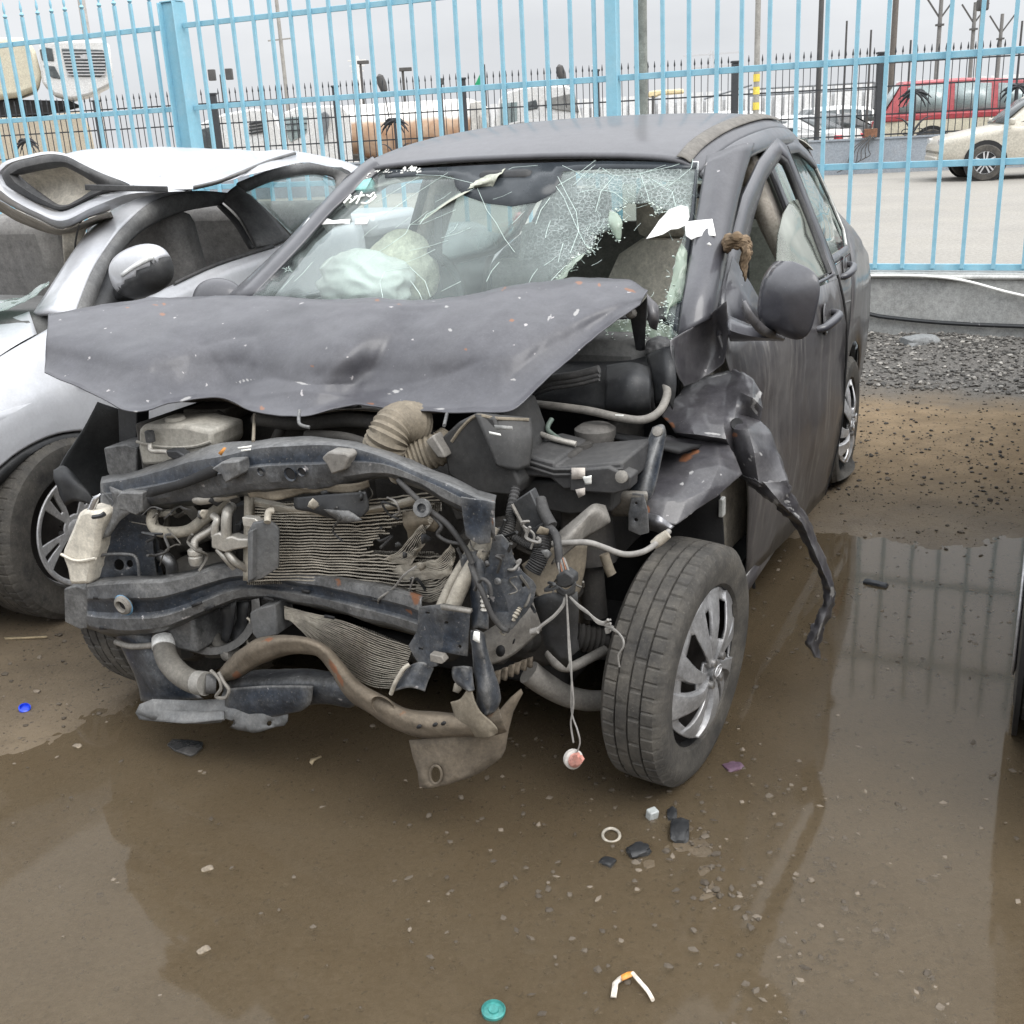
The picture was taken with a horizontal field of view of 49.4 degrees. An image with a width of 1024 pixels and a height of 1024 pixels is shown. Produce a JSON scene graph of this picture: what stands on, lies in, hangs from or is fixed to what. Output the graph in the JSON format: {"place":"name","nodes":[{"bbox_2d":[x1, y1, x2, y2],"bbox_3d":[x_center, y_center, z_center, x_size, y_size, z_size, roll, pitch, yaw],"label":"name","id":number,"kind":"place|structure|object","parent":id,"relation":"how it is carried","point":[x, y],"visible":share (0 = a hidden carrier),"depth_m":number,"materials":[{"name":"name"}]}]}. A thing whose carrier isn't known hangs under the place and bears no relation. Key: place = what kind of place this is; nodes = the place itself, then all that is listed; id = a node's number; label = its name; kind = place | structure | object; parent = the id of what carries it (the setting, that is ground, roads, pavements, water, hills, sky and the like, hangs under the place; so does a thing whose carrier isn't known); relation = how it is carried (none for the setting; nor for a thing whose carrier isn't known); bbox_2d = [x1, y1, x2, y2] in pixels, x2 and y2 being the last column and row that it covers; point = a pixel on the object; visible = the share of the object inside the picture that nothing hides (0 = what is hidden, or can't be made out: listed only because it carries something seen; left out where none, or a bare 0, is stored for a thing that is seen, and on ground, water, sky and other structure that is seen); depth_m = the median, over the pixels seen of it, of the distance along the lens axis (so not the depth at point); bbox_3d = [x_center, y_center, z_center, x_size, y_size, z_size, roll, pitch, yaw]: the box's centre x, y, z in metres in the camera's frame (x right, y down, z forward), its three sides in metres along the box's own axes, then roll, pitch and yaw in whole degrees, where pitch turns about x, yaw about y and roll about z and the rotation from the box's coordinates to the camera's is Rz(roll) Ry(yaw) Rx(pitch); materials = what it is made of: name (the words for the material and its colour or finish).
{"place":"outdoors","nodes":[
{"label":"outdoors","id":0,"kind":"place"},
{"bbox_2d":[440,78,445,134],"bbox_3d":[-1.912,-10.563,31.121,0.200,2.913,0.340,-3,19,0],"label":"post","id":1,"kind":"object","parent":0,"point":[441,79],"visible":0.09,"depth_m":30.95,"materials":[{"name":"grey metal"}]},
{"bbox_2d":[0,333,1023,1023],"bbox_3d":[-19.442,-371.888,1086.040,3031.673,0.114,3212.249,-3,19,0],"label":"ground","id":2,"kind":"structure","parent":0,"point":[156,789],"depth_m":2.55,"materials":[{"name":"soil"}]},
{"bbox_2d":[18,703,30,712],"bbox_3d":[-1.385,0.558,3.163,0.034,0.023,0.034,-3,19,0],"label":"bottle cap","id":3,"kind":"object","parent":2,"relation":"on","point":[24,707],"visible":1,"depth_m":3.16,"materials":[{"name":"blue plastic"}]},
{"bbox_2d":[4,635,46,639],"bbox_3d":[-1.581,0.408,3.617,0.148,0.010,0.016,-3,19,0],"label":"twig","id":4,"kind":"object","parent":2,"relation":"on","point":[22,637],"visible":1,"depth_m":3.61,"materials":[{"name":"beige wood"}]},
{"bbox_2d":[0,99,94,164],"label":"truck cab","id":5,"kind":"object","parent":2,"relation":"on","point":[48,128],"visible":0.33,"depth_m":34.45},
{"bbox_2d":[0,37,40,99],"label":"truck cab","id":6,"kind":"object","parent":5,"relation":"on","point":[22,67],"visible":0.56,"depth_m":33.96,"materials":[{"name":"beige paint"}]},
{"bbox_2d":[39,40,113,101],"bbox_3d":[-13.465,-13.610,34.379,3.446,1.686,1.982,1,19,11],"label":"truck cab","id":7,"kind":"object","parent":5,"relation":"on","point":[99,66],"visible":0.73,"depth_m":33.41,"materials":[{"name":"white paint"}]},
{"bbox_2d":[72,743,83,749],"bbox_3d":[-1.160,0.626,2.974,0.026,0.010,0.018,8,22,28],"label":"stone","id":8,"kind":"object","parent":2,"relation":"on","point":[78,746],"visible":1,"depth_m":2.97,"materials":[{"name":"beige stone"}]},
{"bbox_2d":[77,0,108,147],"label":"concrete pole","id":9,"kind":"object","parent":2,"relation":"on","point":[86,18],"depth_m":39.85,"materials":[{"name":"grey concrete"}]},
{"bbox_2d":[196,945,210,956],"bbox_3d":[-0.609,0.866,2.195,0.026,0.010,0.018,-18,24,-37],"label":"stone","id":10,"kind":"object","parent":2,"relation":"on","point":[203,950],"visible":1,"depth_m":2.19,"materials":[{"name":"beige stone"}]},
{"bbox_2d":[201,865,213,873],"bbox_3d":[-0.668,0.784,2.441,0.026,0.010,0.018,-11,21,-22],"label":"stone","id":11,"kind":"object","parent":2,"relation":"on","point":[207,868],"visible":1,"depth_m":2.44,"materials":[{"name":"beige stone"}]},
{"bbox_2d":[207,68,233,113],"bbox_3d":[-9.397,-12.597,36.785,0.780,3.807,0.200,-3,19,0],"label":"floodlight pole","id":12,"kind":"object","parent":2,"relation":"on","point":[212,74],"visible":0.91,"depth_m":36.15,"materials":[{"name":"grey metal"}]},
{"bbox_2d":[201,109,288,150],"bbox_3d":[-8.499,-11.153,34.477,4.259,2.403,2.246,1,19,11],"label":"truck cab","id":13,"kind":"object","parent":2,"relation":"on","point":[259,129],"visible":0.25,"depth_m":33.12,"materials":[{"name":"white paint"}]},
{"bbox_2d":[0,147,503,618],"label":"silver car","id":14,"kind":"object","parent":2,"relation":"on","point":[161,229],"visible":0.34,"depth_m":4.11,"materials":[{"name":"paint"}]},
{"bbox_2d":[268,0,290,110],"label":"thin pole","id":15,"kind":"object","parent":2,"relation":"on","point":[280,39],"visible":0.54,"depth_m":43.62,"materials":[{"name":"grey metal"}]},
{"bbox_2d":[283,105,352,164],"bbox_3d":[-6.072,-11.349,34.536,2.592,2.332,2.617,-3,19,0],"label":"truck cab","id":16,"kind":"object","parent":2,"relation":"on","point":[312,131],"visible":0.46,"depth_m":33.34,"materials":[{"name":"white paint"}]},
{"bbox_2d":[348,56,365,103],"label":"mast","id":17,"kind":"object","parent":2,"relation":"on","point":[358,69],"visible":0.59,"depth_m":110.66,"materials":[{"name":"white metal"}]},
{"bbox_2d":[357,60,368,103],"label":"street lamp","id":18,"kind":"object","parent":2,"relation":"on","point":[361,62],"visible":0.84,"depth_m":48.02,"materials":[{"name":"grey metal"}]},
{"bbox_2d":[399,67,411,101],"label":"street lamp","id":19,"kind":"object","parent":2,"relation":"on","point":[402,69],"visible":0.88,"depth_m":44.50,"materials":[{"name":"grey metal"}]},
{"bbox_2d":[343,98,490,161],"bbox_3d":[-3.369,-11.363,34.362,6.188,2.418,2.030,1,19,11],"label":"tanker truck","id":20,"kind":"object","parent":2,"relation":"on","point":[431,120],"visible":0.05,"depth_m":33.51,"materials":[{"name":"white paint"}]},
{"bbox_2d":[376,74,388,117],"bbox_3d":[-3.617,-11.669,31.210,0.285,1.159,0.252,-3,19,0],"label":"truck mirror","id":21,"kind":"object","parent":20,"relation":"attached to","point":[379,77],"visible":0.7,"depth_m":31.03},
{"bbox_2d":[494,86,581,125],"bbox_3d":[0.761,-11.675,33.779,2.979,2.297,2.272,0,19,10],"label":"truck cab","id":22,"kind":"object","parent":20,"relation":"attached to","point":[542,101],"visible":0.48,"depth_m":32.53,"materials":[{"name":"white paint"}]},
{"bbox_2d":[557,64,566,107],"bbox_3d":[1.397,-11.963,31.277,0.285,1.159,0.252,-3,19,0],"label":"truck mirror","id":23,"kind":"object","parent":22,"relation":"attached to","point":[560,68],"visible":0.65,"depth_m":31.09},
{"bbox_2d":[44,113,870,788],"bbox_3d":[0.250,-0.563,3.924,2.091,1.564,3.648,6,21,25],"label":"hatchback","id":24,"kind":"object","parent":2,"relation":"on","point":[562,441],"visible":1,"depth_m":2.72,"materials":[{"name":"paint"}]},
{"bbox_2d":[646,205,688,238],"bbox_3d":[0.411,-0.773,2.966,0.145,0.076,0.062,-9,20,-16],"label":"paper","id":25,"kind":"object","parent":24,"relation":"attached to","point":[674,218],"visible":0.97,"depth_m":2.97,"materials":[{"name":"white paper"}]},
{"bbox_2d":[685,219,715,239],"bbox_3d":[0.488,-0.736,2.900,0.072,0.048,0.080,-3,19,0],"label":"paper","id":26,"kind":"object","parent":24,"relation":"on","point":[695,229],"visible":1,"depth_m":2.90,"materials":[{"name":"white paper"}]},
{"bbox_2d":[721,231,752,281],"bbox_3d":[0.578,-0.663,2.889,0.083,0.143,0.178,5,20,21],"label":"rag","id":27,"kind":"object","parent":24,"relation":"attached to","point":[737,240],"visible":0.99,"depth_m":2.83,"materials":[{"name":"brown fabric"}]},
{"bbox_2d":[475,64,486,105],"bbox_3d":[-1.095,-13.939,39.607,0.500,3.681,0.126,-3,19,0],"label":"flagpole","id":28,"kind":"object","parent":2,"relation":"on","point":[477,82],"visible":0.25,"depth_m":39.20,"materials":[{"name":"green fabric"}]},
{"bbox_2d":[0,432,1023,1023],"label":"pebbles","id":29,"kind":"object","parent":2,"relation":"on","point":[916,992],"visible":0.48,"depth_m":2.38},
{"bbox_2d":[0,134,1023,205],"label":"boundary wall","id":30,"kind":"structure","parent":2,"relation":"on","point":[838,150],"depth_m":27.67,"materials":[{"name":"grey concrete"}]},
{"bbox_2d":[17,138,39,153],"bbox_3d":[-13.656,-10.012,31.480,0.840,1.073,0.098,1,19,11],"label":"palm ornament","id":31,"kind":"object","parent":30,"relation":"on","point":[22,141],"visible":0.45,"depth_m":31.34,"materials":[{"name":"black metal"}]},
{"bbox_2d":[0,97,97,160],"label":"spear fence","id":32,"kind":"object","parent":30,"relation":"on","point":[52,133],"visible":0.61,"depth_m":31.16,"materials":[{"name":"black metal"}]},
{"bbox_2d":[91,100,106,147],"bbox_3d":[-11.437,-10.439,31.023,0.200,1.955,0.200,-3,19,0],"label":"iron post","id":33,"kind":"object","parent":30,"relation":"on","point":[97,125],"visible":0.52,"depth_m":30.87,"materials":[{"name":"black metal"}]},
{"bbox_2d":[100,89,211,148],"bbox_3d":[-9.742,-10.462,30.670,3.460,2.070,0.058,1,19,11],"label":"spear fence","id":34,"kind":"object","parent":30,"relation":"on","point":[138,128],"visible":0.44,"depth_m":30.63,"materials":[{"name":"black metal"}]},
{"bbox_2d":[209,93,222,148],"bbox_3d":[-8.037,-10.396,30.382,0.200,1.955,0.200,-3,19,0],"label":"iron post","id":35,"kind":"object","parent":30,"relation":"on","point":[216,125],"visible":0.6,"depth_m":30.25,"materials":[{"name":"black metal"}]},
{"bbox_2d":[217,82,336,163],"bbox_3d":[-6.343,-10.419,30.029,3.460,2.070,0.058,1,19,11],"label":"spear fence","id":36,"kind":"object","parent":30,"relation":"on","point":[285,120],"visible":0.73,"depth_m":29.98,"materials":[{"name":"black metal"}]},
{"bbox_2d":[331,85,344,159],"bbox_3d":[-4.637,-10.353,29.740,0.200,1.955,0.200,-3,19,0],"label":"iron post","id":37,"kind":"object","parent":30,"relation":"on","point":[336,126],"visible":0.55,"depth_m":29.67,"materials":[{"name":"black metal"}]},
{"bbox_2d":[381,118,408,150],"bbox_3d":[-3.083,-9.879,29.485,0.840,1.073,0.098,1,19,11],"label":"palm ornament","id":38,"kind":"object","parent":30,"relation":"on","point":[388,122],"visible":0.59,"depth_m":29.39,"materials":[{"name":"black metal"}]},
{"bbox_2d":[340,73,459,161],"bbox_3d":[-2.943,-10.376,29.387,3.460,2.070,0.058,1,19,11],"label":"spear fence","id":39,"kind":"object","parent":30,"relation":"on","point":[387,140],"visible":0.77,"depth_m":29.39,"materials":[{"name":"black metal"}]},
{"bbox_2d":[461,77,468,130],"bbox_3d":[-1.238,-10.310,29.099,0.200,1.955,0.200,-3,19,0],"label":"iron post","id":40,"kind":"object","parent":30,"relation":"on","point":[464,96],"visible":0.47,"depth_m":28.93,"materials":[{"name":"metal"}]},
{"bbox_2d":[467,65,592,129],"bbox_3d":[0.457,-10.333,28.745,3.460,2.070,0.058,1,19,11],"label":"spear fence","id":41,"kind":"object","parent":30,"relation":"on","point":[532,106],"visible":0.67,"depth_m":28.63,"materials":[{"name":"black metal"}]},
{"bbox_2d":[591,69,599,116],"bbox_3d":[2.162,-10.267,28.457,0.200,1.955,0.200,-3,19,0],"label":"iron post","id":42,"kind":"object","parent":30,"relation":"on","point":[598,70],"visible":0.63,"depth_m":28.29,"materials":[{"name":"black metal"}]},
{"bbox_2d":[600,56,730,114],"bbox_3d":[3.857,-10.290,28.104,3.460,2.070,0.058,1,19,11],"label":"spear fence","id":43,"kind":"object","parent":30,"relation":"on","point":[674,98],"visible":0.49,"depth_m":27.94,"materials":[{"name":"black metal"}]},
{"bbox_2d":[730,60,738,113],"bbox_3d":[5.562,-10.224,27.815,0.200,1.955,0.200,-3,19,0],"label":"iron post","id":44,"kind":"object","parent":30,"relation":"on","point":[734,90],"visible":0.67,"depth_m":27.65,"materials":[{"name":"black metal"}]},
{"bbox_2d":[738,47,875,139],"bbox_3d":[7.256,-10.246,27.462,3.460,2.070,0.060,1,19,11],"label":"spear fence","id":45,"kind":"object","parent":30,"relation":"on","point":[829,116],"visible":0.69,"depth_m":27.40,"materials":[{"name":"black metal"}]},
{"bbox_2d":[837,128,877,172],"bbox_3d":[8.492,-8.902,27.430,0.929,1.000,0.275,1,19,11],"label":"rusty box","id":46,"kind":"object","parent":30,"relation":"on","point":[869,133],"visible":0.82,"depth_m":27.23,"materials":[{"name":"brown metal"}]},
{"bbox_2d":[873,51,884,136],"bbox_3d":[8.962,-10.181,27.174,0.200,1.955,0.200,-3,19,0],"label":"iron post","id":47,"kind":"object","parent":30,"relation":"on","point":[878,94],"visible":0.69,"depth_m":27.11,"materials":[{"name":"black metal"}]},
{"bbox_2d":[895,89,931,135],"bbox_3d":[9.769,-9.716,27.060,0.840,1.073,0.098,1,19,11],"label":"palm ornament","id":48,"kind":"object","parent":30,"relation":"on","point":[921,93],"visible":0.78,"depth_m":26.99,"materials":[{"name":"black metal"}]},
{"bbox_2d":[885,38,1023,136],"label":"spear fence","id":49,"kind":"object","parent":30,"relation":"on","point":[950,83],"visible":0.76,"depth_m":26.81,"materials":[{"name":"black metal"}]},
{"bbox_2d":[997,83,1023,113],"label":"palm ornament","id":50,"kind":"object","parent":30,"relation":"on","point":[1018,86],"visible":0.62,"depth_m":26.49,"materials":[{"name":"black metal"}]},
{"bbox_2d":[601,827,620,843],"bbox_3d":[0.221,0.720,2.479,0.045,0.015,0.047,-3,19,0],"label":"washer ring","id":51,"kind":"object","parent":2,"relation":"on","point":[609,841],"visible":1,"depth_m":2.48,"materials":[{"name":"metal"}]},
{"bbox_2d":[634,0,648,196],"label":"utility pole","id":52,"kind":"object","parent":2,"relation":"on","point":[642,38],"visible":0.28,"depth_m":8.07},
{"bbox_2d":[275,74,1023,128],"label":"fence","id":53,"kind":"object","parent":2,"relation":"on","point":[700,106],"visible":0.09,"depth_m":71.90,"materials":[{"name":"black metal"}]},
{"bbox_2d":[645,806,658,820],"bbox_3d":[0.319,0.689,2.536,0.024,0.030,0.024,-13,21,-27],"label":"plastic cube","id":54,"kind":"object","parent":2,"relation":"on","point":[652,813],"visible":1,"depth_m":2.53,"materials":[{"name":"white plastic"}]},
{"bbox_2d":[649,89,683,113],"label":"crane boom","id":55,"kind":"object","parent":2,"relation":"on","point":[667,92],"visible":0.74,"depth_m":42.84,"materials":[{"name":"yellow metal"}]},
{"bbox_2d":[670,817,688,842],"bbox_3d":[0.373,0.709,2.477,0.042,0.020,0.080,0,19,9],"label":"plastic shard","id":56,"kind":"object","parent":2,"relation":"on","point":[679,829],"visible":1,"depth_m":2.46,"materials":[{"name":"black plastic"}]},
{"bbox_2d":[684,51,738,91],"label":"pylon","id":57,"kind":"object","parent":2,"relation":"on","point":[710,54],"visible":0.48,"depth_m":237.68,"materials":[{"name":"grey metal"}]},
{"bbox_2d":[814,0,823,139],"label":"dark pole","id":58,"kind":"object","parent":2,"relation":"on","point":[820,36],"depth_m":27.86,"materials":[{"name":"black metal"}]},
{"bbox_2d":[777,115,863,140],"bbox_3d":[7.384,-10.280,31.092,4.550,1.502,2.100,14,25,40],"label":"parked car","id":59,"kind":"object","parent":2,"relation":"on","point":[831,127],"visible":0.03,"depth_m":29.73,"materials":[{"name":"white paint"}]},
{"bbox_2d":[798,105,873,122],"bbox_3d":[12.463,-13.966,40.665,4.450,1.739,2.160,-5,19,-6],"label":"parked car","id":60,"kind":"object","parent":2,"relation":"on","point":[807,111],"visible":0.05,"depth_m":39.76,"materials":[{"name":"white paint"}]},
{"bbox_2d":[809,113,871,132],"bbox_3d":[9.866,-11.574,34.467,4.550,1.502,2.100,-7,19,-11],"label":"parked car","id":61,"kind":"object","parent":2,"relation":"on","point":[847,120],"visible":0.03,"depth_m":33.65,"materials":[{"name":"grey paint"}]},
{"bbox_2d":[841,21,847,128],"bbox_3d":[8.925,-11.179,29.962,0.068,3.758,0.068,-3,19,0],"label":"thin rod","id":62,"kind":"object","parent":2,"relation":"on","point":[843,98],"visible":0.53,"depth_m":29.77,"materials":[{"name":"grey metal"}]},
{"bbox_2d":[865,30,871,128],"bbox_3d":[9.532,-11.027,29.830,0.068,3.497,0.068,-3,19,0],"label":"thin rod","id":63,"kind":"object","parent":2,"relation":"on","point":[867,104],"visible":0.66,"depth_m":29.69,"materials":[{"name":"grey metal"}]},
{"bbox_2d":[887,0,898,94],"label":"dark pole","id":64,"kind":"object","parent":2,"relation":"on","point":[894,26],"depth_m":32.45,"materials":[{"name":"brown metal"}]},
{"bbox_2d":[907,40,911,81],"bbox_3d":[10.496,-10.823,29.579,0.068,3.179,0.068,-3,19,0],"label":"thin rod","id":65,"kind":"object","parent":2,"relation":"on","point":[910,62],"visible":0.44,"depth_m":29.25,"materials":[{"name":"grey metal"}]},
{"bbox_2d":[823,380,1023,510],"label":"grit","id":66,"kind":"object","parent":2,"relation":"on","point":[924,477],"visible":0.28,"depth_m":5.06,"materials":[{"name":"grey gravel"}]},
{"bbox_2d":[927,0,949,79],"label":"forked post","id":67,"kind":"object","parent":2,"relation":"on","point":[940,15],"visible":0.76,"depth_m":39.77,"materials":[{"name":"grey metal"}]},
{"bbox_2d":[860,331,1023,395],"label":"gravel","id":68,"kind":"structure","parent":2,"relation":"on","point":[978,345],"depth_m":6.68,"materials":[{"name":"grey gravel"}]},
{"bbox_2d":[899,334,940,346],"bbox_3d":[2.627,-1.090,7.155,0.224,0.084,0.144,-7,19,-11],"label":"concrete lump","id":69,"kind":"object","parent":68,"relation":"on","point":[916,340],"visible":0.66,"depth_m":7.10,"materials":[{"name":"grey concrete"}]},
{"bbox_2d":[868,270,1023,337],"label":"kerb wall","id":70,"kind":"structure","parent":2,"relation":"on","point":[943,300],"depth_m":7.38,"materials":[{"name":"concrete"}]},
{"bbox_2d":[0,0,170,231],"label":"metal fence","id":71,"kind":"object","parent":70,"relation":"on","point":[146,111],"visible":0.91,"depth_m":9.93,"materials":[{"name":"blue metal"}]},
{"bbox_2d":[156,0,209,190],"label":"fence post","id":72,"kind":"object","parent":70,"relation":"on","point":[176,45],"visible":0.66,"depth_m":9.47,"materials":[{"name":"blue metal"}]},
{"bbox_2d":[182,0,607,242],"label":"metal fence","id":73,"kind":"object","parent":70,"relation":"on","point":[417,92],"visible":0.46,"depth_m":8.75,"materials":[{"name":"blue metal"}]},
{"bbox_2d":[604,0,622,220],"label":"fence post","id":74,"kind":"object","parent":70,"relation":"on","point":[612,52],"visible":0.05,"depth_m":7.91,"materials":[{"name":"blue metal"}]},
{"bbox_2d":[619,0,1023,270],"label":"metal fence","id":75,"kind":"object","parent":70,"relation":"on","point":[914,57],"visible":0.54,"depth_m":7.32,"materials":[{"name":"blue metal"}]},
{"bbox_2d":[870,312,1023,328],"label":"hose","id":76,"kind":"object","parent":70,"relation":"attached to","point":[952,323],"visible":0.54,"depth_m":7.38,"materials":[{"name":"black rubber"}]},
{"bbox_2d":[871,274,1023,296],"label":"cable","id":77,"kind":"object","parent":70,"relation":"attached to","point":[948,278],"visible":0.89,"depth_m":7.29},
{"bbox_2d":[871,275,1023,279],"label":"conduit","id":78,"kind":"object","parent":70,"relation":"attached to","point":[1004,277],"visible":0.64,"depth_m":7.23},
{"bbox_2d":[871,78,1023,137],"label":"station wagon","id":79,"kind":"object","parent":2,"relation":"on","point":[960,101],"visible":0.14,"depth_m":29.11,"materials":[{"name":"red paint"}]},
{"bbox_2d":[962,2,989,77],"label":"forked post","id":80,"kind":"object","parent":2,"relation":"on","point":[973,19],"visible":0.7,"depth_m":42.92,"materials":[{"name":"grey metal"}]},
{"bbox_2d":[975,0,988,77],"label":"floodlight pole","id":81,"kind":"object","parent":2,"relation":"on","point":[978,5],"visible":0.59,"depth_m":35.76,"materials":[{"name":"grey metal"}]},
{"bbox_2d":[989,14,1013,77],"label":"forked post","id":82,"kind":"object","parent":2,"relation":"on","point":[1000,30],"visible":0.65,"depth_m":46.02,"materials":[{"name":"grey metal"}]},
{"bbox_2d":[1011,557,1023,735],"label":"black car","id":83,"kind":"object","parent":2,"relation":"on","point":[1018,668],"visible":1,"depth_m":2.65,"materials":[{"name":"paint"}]},
{"bbox_2d":[1014,21,1022,98],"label":"thin rod","id":84,"kind":"object","parent":2,"relation":"on","point":[1021,30],"visible":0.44,"depth_m":28.21,"materials":[{"name":"grey metal"}]},
{"label":"puddle","id":85,"kind":"structure","parent":2,"relation":"on","visible":0},
{"bbox_2d":[167,739,202,756],"bbox_3d":[-0.865,0.619,2.932,0.104,0.006,0.067,4,20,20],"label":"mirror glass","id":86,"kind":"object","parent":85,"relation":"on","point":[190,748],"visible":1,"depth_m":2.93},
{"bbox_2d":[309,755,321,764],"bbox_3d":[-0.504,0.632,2.839,0.020,0.004,0.044,7,22,28],"label":"twig","id":87,"kind":"object","parent":85,"relation":"on","point":[311,761],"visible":1,"depth_m":2.84,"materials":[{"name":"beige wood"}]},
{"bbox_2d":[481,999,505,1023],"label":"bottle cap","id":88,"kind":"object","parent":85,"relation":"on","point":[493,1011],"visible":1,"depth_m":2.00,"materials":[{"name":"teal plastic"}]},
{"bbox_2d":[598,856,616,869],"bbox_3d":[0.205,0.752,2.392,0.032,0.014,0.026,12,24,37],"label":"plastic shard","id":89,"kind":"object","parent":85,"relation":"on","point":[607,862],"visible":1,"depth_m":2.38,"materials":[{"name":"black plastic"}]},
{"bbox_2d":[610,971,654,1001],"bbox_3d":[0.223,0.866,2.035,0.080,0.014,0.063,1,19,11],"label":"plastic strip","id":90,"kind":"object","parent":85,"relation":"on","point":[622,978],"visible":1,"depth_m":2.04,"materials":[{"name":"white plastic"}]},
{"bbox_2d":[626,841,651,859],"bbox_3d":[0.276,0.737,2.420,0.051,0.020,0.038,-10,20,-19],"label":"plastic shard","id":91,"kind":"object","parent":85,"relation":"on","point":[638,849],"visible":1,"depth_m":2.41,"materials":[{"name":"black plastic"}]},
{"bbox_2d":[667,806,676,821],"bbox_3d":[0.366,0.692,2.546,0.022,0.011,0.048,0,19,8],"label":"plastic shard","id":92,"kind":"object","parent":85,"relation":"on","point":[671,813],"visible":0.91,"depth_m":2.54,"materials":[{"name":"black plastic"}]},
{"bbox_2d":[722,761,743,772],"bbox_3d":[0.541,0.623,2.719,0.045,0.011,0.035,-10,20,-20],"label":"plastic shard","id":93,"kind":"object","parent":85,"relation":"on","point":[732,767],"visible":1,"depth_m":2.71,"materials":[{"name":"plastic"}]},
{"bbox_2d":[863,579,888,589],"bbox_3d":[1.216,0.240,3.720,0.080,0.017,0.029,11,24,36],"label":"plastic shard","id":94,"kind":"object","parent":85,"relation":"on","point":[876,584],"visible":1,"depth_m":3.71,"materials":[{"name":"black plastic"}]},
{"bbox_2d":[0,0,1023,148],"label":"sky","id":95,"kind":"structure","parent":0,"point":[873,12],"materials":[{"name":"white"}]},
{"bbox_2d":[2,167,1023,263],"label":"road","id":96,"kind":"structure","parent":0,"point":[981,217],"depth_m":17.47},
{"bbox_2d":[753,0,760,112],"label":"banded pole","id":97,"kind":"object","parent":96,"relation":"on","point":[756,81],"visible":0.7,"depth_m":24.91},
{"bbox_2d":[925,96,1023,180],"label":"sedan","id":98,"kind":"object","parent":96,"relation":"on","point":[988,141],"visible":0.66,"depth_m":22.65,"materials":[{"name":"paint"}]},
{"bbox_2d":[509,119,557,124],"bbox_3d":[0.676,-9.915,30.682,5.050,1.760,2.140,4,20,18],"label":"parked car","id":99,"kind":"object","parent":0,"point":[530,120],"depth_m":29.88,"materials":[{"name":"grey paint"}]},
{"bbox_2d":[706,110,765,113],"bbox_3d":[7.801,-12.368,36.740,4.450,1.739,2.160,-3,19,0],"label":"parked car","id":100,"kind":"object","parent":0,"point":[744,112],"visible":0.01,"depth_m":35.91,"materials":[{"name":"white paint"}]},
{"bbox_2d":[704,81,875,114],"bbox_3d":[7.968,-11.841,32.040,4.820,1.017,0.054,1,19,11],"label":"pipe rack","id":101,"kind":"object","parent":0,"point":[812,86],"visible":0.72,"depth_m":31.88,"materials":[{"name":"metal"}]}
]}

